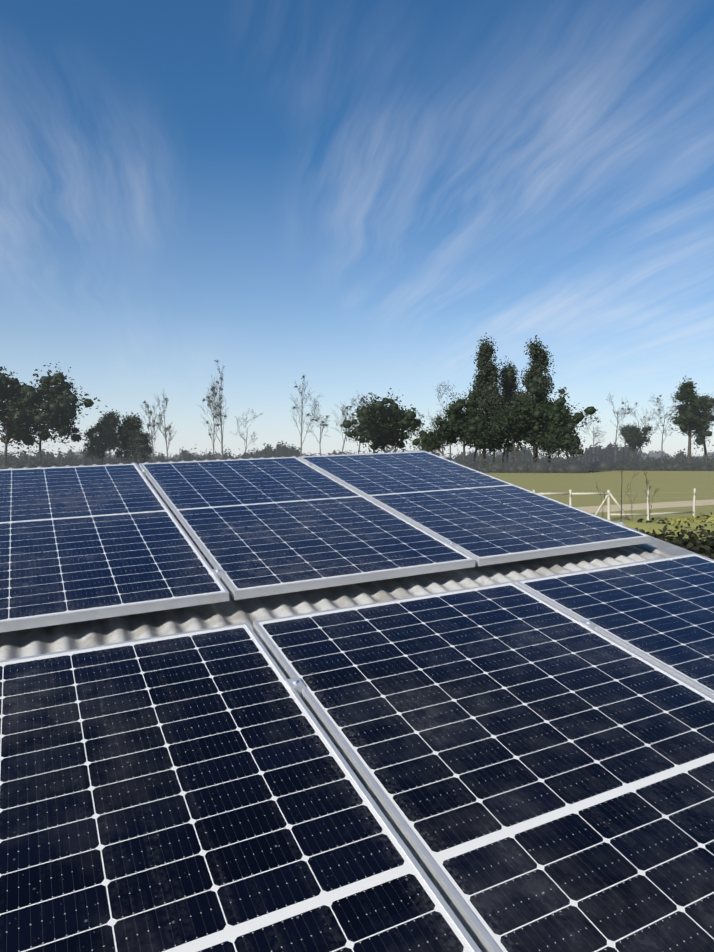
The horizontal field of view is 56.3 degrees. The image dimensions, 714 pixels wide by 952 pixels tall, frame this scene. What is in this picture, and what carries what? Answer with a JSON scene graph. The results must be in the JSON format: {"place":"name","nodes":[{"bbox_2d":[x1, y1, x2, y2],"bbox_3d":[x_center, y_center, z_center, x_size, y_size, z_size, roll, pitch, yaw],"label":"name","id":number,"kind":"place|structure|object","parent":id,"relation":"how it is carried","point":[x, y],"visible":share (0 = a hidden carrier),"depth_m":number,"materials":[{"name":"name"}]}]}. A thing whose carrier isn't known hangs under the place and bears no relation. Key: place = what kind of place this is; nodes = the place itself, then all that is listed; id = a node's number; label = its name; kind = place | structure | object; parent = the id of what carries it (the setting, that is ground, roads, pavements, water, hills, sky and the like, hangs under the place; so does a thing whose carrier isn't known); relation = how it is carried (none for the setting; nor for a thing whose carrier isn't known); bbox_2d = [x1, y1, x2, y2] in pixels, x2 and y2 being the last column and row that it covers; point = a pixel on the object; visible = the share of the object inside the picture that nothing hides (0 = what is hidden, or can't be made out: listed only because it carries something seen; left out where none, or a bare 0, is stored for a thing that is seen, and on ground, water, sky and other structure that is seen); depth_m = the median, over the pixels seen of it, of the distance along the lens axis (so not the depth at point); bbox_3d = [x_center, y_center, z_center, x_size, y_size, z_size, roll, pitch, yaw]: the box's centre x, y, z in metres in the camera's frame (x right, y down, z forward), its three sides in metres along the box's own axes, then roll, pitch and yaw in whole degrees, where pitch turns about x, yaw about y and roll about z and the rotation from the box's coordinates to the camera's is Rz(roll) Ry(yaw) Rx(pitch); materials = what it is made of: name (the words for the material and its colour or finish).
{"place":"outdoors","nodes":[
{"label":"outdoors","id":0,"kind":"place"},
{"bbox_2d":[0,0,713,458],"label":"sky","id":1,"kind":"structure","parent":0,"point":[347,196],"materials":[{"name":"blue"}]},
{"bbox_2d":[485,470,713,522],"bbox_3d":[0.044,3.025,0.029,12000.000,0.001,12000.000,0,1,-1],"label":"ground","id":2,"kind":"structure","parent":0,"point":[667,484],"depth_m":82.37,"materials":[{"name":"green plant"}]},
{"bbox_2d":[0,366,67,462],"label":"evergreen tree","id":3,"kind":"object","parent":2,"relation":"on","point":[18,415],"visible":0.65,"depth_m":230.05,"materials":[{"name":"green plant"}]},
{"bbox_2d":[0,362,106,462],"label":"evergreen tree","id":4,"kind":"object","parent":2,"relation":"on","point":[61,410],"visible":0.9,"depth_m":231.86,"materials":[{"name":"green plant"}]},
{"bbox_2d":[80,424,107,460],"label":"cone tree","id":5,"kind":"object","parent":2,"relation":"on","point":[90,433],"visible":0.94,"depth_m":240.60,"materials":[{"name":"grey plant"}]},
{"bbox_2d":[91,431,107,461],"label":"cone tree","id":6,"kind":"object","parent":2,"relation":"on","point":[102,453],"visible":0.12,"depth_m":247.11,"materials":[{"name":"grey plant"}]},
{"bbox_2d":[93,409,123,460],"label":"cone tree","id":7,"kind":"object","parent":2,"relation":"on","point":[109,422],"visible":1,"depth_m":242.11,"materials":[{"name":"green plant"}]},
{"bbox_2d":[114,424,130,461],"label":"cone tree","id":8,"kind":"object","parent":2,"relation":"on","point":[122,453],"visible":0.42,"depth_m":250.38,"materials":[{"name":"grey plant"}]},
{"bbox_2d":[116,411,147,461],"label":"eucalyptus tree","id":9,"kind":"object","parent":2,"relation":"on","point":[131,423],"visible":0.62,"depth_m":246.50,"materials":[{"name":"green plant"}]},
{"bbox_2d":[123,429,148,462],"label":"cone tree","id":10,"kind":"object","parent":2,"relation":"on","point":[135,440],"visible":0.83,"depth_m":245.19,"materials":[{"name":"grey plant"}]},
{"bbox_2d":[139,431,155,461],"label":"cone tree","id":11,"kind":"object","parent":2,"relation":"on","point":[147,450],"visible":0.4,"depth_m":251.18,"materials":[{"name":"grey plant"}]},
{"bbox_2d":[141,401,159,462],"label":"poplar tree","id":12,"kind":"object","parent":2,"relation":"on","point":[153,425],"visible":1,"depth_m":247.37,"materials":[{"name":"grey plant"}]},
{"bbox_2d":[154,390,176,459],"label":"poplar tree","id":13,"kind":"object","parent":2,"relation":"on","point":[166,429],"visible":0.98,"depth_m":249.09,"materials":[{"name":"grey plant"}]},
{"bbox_2d":[198,360,227,459],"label":"poplar tree","id":14,"kind":"object","parent":2,"relation":"on","point":[219,399],"visible":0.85,"depth_m":245.15,"materials":[{"name":"grey plant"}]},
{"bbox_2d":[206,382,226,459],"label":"poplar tree","id":15,"kind":"object","parent":2,"relation":"on","point":[213,388],"visible":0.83,"depth_m":244.54,"materials":[{"name":"grey plant"}]},
{"bbox_2d":[230,409,262,456],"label":"bare tree","id":16,"kind":"object","parent":2,"relation":"on","point":[254,435],"visible":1,"depth_m":256.03,"materials":[{"name":"grey plant"}]},
{"bbox_2d":[288,374,317,455],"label":"bare tree","id":17,"kind":"object","parent":2,"relation":"on","point":[293,408],"visible":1,"depth_m":248.64,"materials":[{"name":"grey plant"}]},
{"bbox_2d":[305,395,329,455],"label":"bare tree","id":18,"kind":"object","parent":2,"relation":"on","point":[321,424],"visible":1,"depth_m":266.30,"materials":[{"name":"grey plant"}]},
{"bbox_2d":[332,398,356,453],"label":"bare tree","id":19,"kind":"object","parent":2,"relation":"on","point":[347,414],"visible":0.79,"depth_m":259.73,"materials":[{"name":"grey plant"}]},
{"bbox_2d":[343,394,368,453],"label":"bare tree","id":20,"kind":"object","parent":2,"relation":"on","point":[362,398],"visible":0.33,"depth_m":265.05,"materials":[{"name":"grey plant"}]},
{"bbox_2d":[0,441,713,472],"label":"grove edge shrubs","id":21,"kind":"object","parent":2,"relation":"on","point":[522,466],"visible":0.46,"depth_m":211.33,"materials":[{"name":"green plant"}]},
{"bbox_2d":[0,440,713,465],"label":"treeline","id":22,"kind":"object","parent":2,"relation":"on","point":[284,450],"visible":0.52,"depth_m":569.16,"materials":[{"name":"green plant"}]},
{"bbox_2d":[1,448,713,459],"bbox_3d":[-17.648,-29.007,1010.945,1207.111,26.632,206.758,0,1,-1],"label":"treeline","id":23,"kind":"object","parent":2,"relation":"on","point":[655,454],"visible":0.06,"depth_m":1013.05,"materials":[{"name":"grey plant"}]},
{"bbox_2d":[342,392,401,452],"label":"evergreen tree","id":24,"kind":"object","parent":2,"relation":"on","point":[367,419],"visible":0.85,"depth_m":232.94,"materials":[{"name":"green plant"}]},
{"bbox_2d":[363,388,424,452],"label":"evergreen tree","id":25,"kind":"object","parent":2,"relation":"on","point":[408,422],"visible":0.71,"depth_m":236.83,"materials":[{"name":"green plant"}]},
{"bbox_2d":[406,409,468,455],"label":"evergreen tree","id":26,"kind":"object","parent":2,"relation":"on","point":[444,433],"visible":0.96,"depth_m":217.99,"materials":[{"name":"green plant"}]},
{"bbox_2d":[428,381,455,459],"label":"bare tree","id":27,"kind":"object","parent":2,"relation":"on","point":[443,386],"visible":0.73,"depth_m":239.73,"materials":[{"name":"grey plant"}]},
{"bbox_2d":[441,385,490,460],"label":"evergreen tree","id":28,"kind":"object","parent":2,"relation":"on","point":[460,404],"visible":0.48,"depth_m":216.67,"materials":[{"name":"green plant"}]},
{"bbox_2d":[456,409,501,464],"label":"evergreen tree","id":29,"kind":"object","parent":2,"relation":"on","point":[477,433],"visible":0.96,"depth_m":212.13,"materials":[{"name":"green plant"}]},
{"bbox_2d":[469,409,496,460],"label":"evergreen tree","id":30,"kind":"object","parent":2,"relation":"on","point":[476,449],"visible":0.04,"depth_m":227.79,"materials":[{"name":"green plant"}]},
{"bbox_2d":[468,333,514,464],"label":"eucalyptus tree","id":31,"kind":"object","parent":2,"relation":"on","point":[488,369],"visible":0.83,"depth_m":227.82,"materials":[{"name":"green plant"}]},
{"bbox_2d":[477,379,507,461],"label":"eucalyptus tree","id":32,"kind":"object","parent":2,"relation":"on","point":[493,398],"visible":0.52,"depth_m":224.44,"materials":[{"name":"green plant"}]},
{"bbox_2d":[498,356,523,459],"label":"eucalyptus tree","id":33,"kind":"object","parent":2,"relation":"on","point":[509,384],"visible":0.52,"depth_m":236.91,"materials":[{"name":"green plant"}]},
{"bbox_2d":[488,401,536,462],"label":"evergreen tree","id":34,"kind":"object","parent":2,"relation":"on","point":[522,410],"visible":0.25,"depth_m":217.04,"materials":[{"name":"green plant"}]},
{"bbox_2d":[485,407,545,460],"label":"evergreen tree","id":35,"kind":"object","parent":2,"relation":"on","point":[505,425],"visible":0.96,"depth_m":215.61,"materials":[{"name":"green plant"}]},
{"bbox_2d":[510,335,557,461],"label":"eucalyptus tree","id":36,"kind":"object","parent":2,"relation":"on","point":[539,358],"visible":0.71,"depth_m":227.74,"materials":[{"name":"green plant"}]},
{"bbox_2d":[514,395,564,461],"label":"evergreen tree","id":37,"kind":"object","parent":2,"relation":"on","point":[536,407],"visible":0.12,"depth_m":219.56,"materials":[{"name":"green plant"}]},
{"bbox_2d":[525,398,579,457],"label":"evergreen tree","id":38,"kind":"object","parent":2,"relation":"on","point":[554,413],"visible":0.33,"depth_m":211.80,"materials":[{"name":"green plant"}]},
{"bbox_2d":[508,380,597,462],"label":"evergreen tree","id":39,"kind":"object","parent":2,"relation":"on","point":[542,399],"visible":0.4,"depth_m":217.48,"materials":[{"name":"green plant"}]},
{"bbox_2d":[535,417,589,460],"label":"evergreen tree","id":40,"kind":"object","parent":2,"relation":"on","point":[562,438],"visible":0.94,"depth_m":209.75,"materials":[{"name":"green plant"}]},
{"bbox_2d":[582,415,604,457],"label":"bare tree","id":41,"kind":"object","parent":2,"relation":"on","point":[596,419],"visible":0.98,"depth_m":311.02,"materials":[{"name":"grey plant"}]},
{"bbox_2d":[597,488,605,517],"bbox_3d":[10.570,1.507,28.962,0.761,2.509,0.197,-1,1,-39],"label":"tree sapling","id":42,"kind":"object","parent":2,"relation":"on","point":[601,502],"visible":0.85,"depth_m":28.91,"materials":[{"name":"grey plant"}]},
{"bbox_2d":[605,394,631,462],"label":"bare tree","id":43,"kind":"object","parent":2,"relation":"on","point":[628,412],"visible":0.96,"depth_m":307.50,"materials":[{"name":"grey plant"}]},
{"bbox_2d":[610,408,627,521],"bbox_3d":[11.941,-0.214,30.274,0.607,5.899,1.067,1,1,40],"label":"tree sapling","id":44,"kind":"object","parent":2,"relation":"on","point":[621,467],"visible":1,"depth_m":30.09,"materials":[{"name":"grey plant"}]},
{"bbox_2d":[533,488,713,520],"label":"fence","id":45,"kind":"object","parent":2,"relation":"on","point":[608,494],"visible":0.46,"depth_m":35.08,"materials":[{"name":"white wood"}]},
{"bbox_2d":[617,421,657,459],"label":"dark tree","id":46,"kind":"object","parent":2,"relation":"on","point":[634,436],"visible":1,"depth_m":292.50,"materials":[{"name":"green plant"}]},
{"bbox_2d":[627,402,667,459],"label":"bare tree","id":47,"kind":"object","parent":2,"relation":"on","point":[649,419],"visible":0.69,"depth_m":310.65,"materials":[{"name":"grey plant"}]},
{"bbox_2d":[641,466,657,522],"bbox_3d":[9.814,1.232,22.409,0.394,3.314,0.883,0,1,5],"label":"tree sapling","id":48,"kind":"object","parent":2,"relation":"on","point":[647,495],"visible":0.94,"depth_m":22.36,"materials":[{"name":"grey plant"}]},
{"bbox_2d":[642,395,681,462],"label":"bare tree","id":49,"kind":"object","parent":2,"relation":"on","point":[659,411],"visible":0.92,"depth_m":297.87,"materials":[{"name":"grey plant"}]},
{"bbox_2d":[635,512,713,559],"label":"bramble thicket","id":50,"kind":"object","parent":2,"relation":"on","point":[695,544],"visible":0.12,"depth_m":13.76,"materials":[{"name":"green plant"}]},
{"bbox_2d":[666,376,713,461],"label":"dark tree","id":51,"kind":"object","parent":2,"relation":"on","point":[686,393],"visible":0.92,"depth_m":265.98,"materials":[{"name":"green plant"}]},
{"bbox_2d":[671,393,713,463],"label":"dark tree","id":52,"kind":"object","parent":2,"relation":"on","point":[700,438],"visible":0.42,"depth_m":268.56,"materials":[{"name":"green plant"}]},
{"bbox_2d":[575,499,713,512],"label":"dirt road","id":53,"kind":"structure","parent":0,"point":[613,508],"depth_m":46.34,"materials":[{"name":"beige soil"}]},
{"bbox_2d":[623,519,713,540],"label":"earth bank","id":54,"kind":"structure","parent":0,"point":[646,527],"depth_m":20.90,"materials":[{"name":"green plant"}]},
{"bbox_2d":[654,513,713,526],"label":"bank top grass","id":55,"kind":"structure","parent":54,"relation":"on","point":[680,520],"depth_m":23.89,"materials":[{"name":"green plant"}]},
{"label":"shed walls","id":56,"kind":"object","parent":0,"visible":0},
{"bbox_2d":[0,452,664,826],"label":"corrugated roof","id":57,"kind":"structure","parent":56,"relation":"on","point":[53,638],"depth_m":2.73,"materials":[{"name":"grey metal"}]},
{"bbox_2d":[404,450,713,560],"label":"roof edge flashing","id":58,"kind":"object","parent":57,"relation":"on","point":[661,547],"visible":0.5,"depth_m":3.69,"materials":[{"name":"grey metal"}]},
{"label":"mounting rails","id":59,"kind":"object","parent":57,"relation":"on","visible":0},
{"bbox_2d":[0,464,228,632],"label":"solar panel","id":60,"kind":"object","parent":59,"relation":"on","point":[85,543],"visible":1,"depth_m":2.90,"materials":[{"name":"glass"}]},
{"bbox_2d":[0,622,481,951],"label":"solar panel","id":61,"kind":"object","parent":59,"relation":"on","point":[203,790],"visible":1,"depth_m":1.42,"materials":[{"name":"glass"}]},
{"bbox_2d":[139,457,475,599],"bbox_3d":[-0.468,0.166,3.805,1.134,0.036,2.278,-3,15,-26],"label":"solar panel","id":62,"kind":"object","parent":59,"relation":"on","point":[256,527],"visible":0.96,"depth_m":3.37,"materials":[{"name":"glass"}]},
{"bbox_2d":[140,456,625,696],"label":"panel clamps","id":63,"kind":"object","parent":59,"relation":"attached to","point":[296,683],"visible":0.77,"depth_m":2.46,"materials":[{"name":"metal"}]},
{"bbox_2d":[298,451,650,565],"bbox_3d":[0.566,0.106,4.318,1.134,0.036,2.278,-3,15,-26],"label":"solar panel","id":64,"kind":"object","parent":59,"relation":"on","point":[482,519],"visible":0.88,"depth_m":3.92,"materials":[{"name":"glass"}]},
{"bbox_2d":[253,582,713,951],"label":"solar panel","id":65,"kind":"object","parent":59,"relation":"on","point":[532,772],"visible":1,"depth_m":1.68,"materials":[{"name":"glass"}]},
{"bbox_2d":[515,553,713,697],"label":"solar panel","id":66,"kind":"object","parent":59,"relation":"on","point":[659,612],"visible":0.85,"depth_m":2.66,"materials":[{"name":"glass"}]}
]}

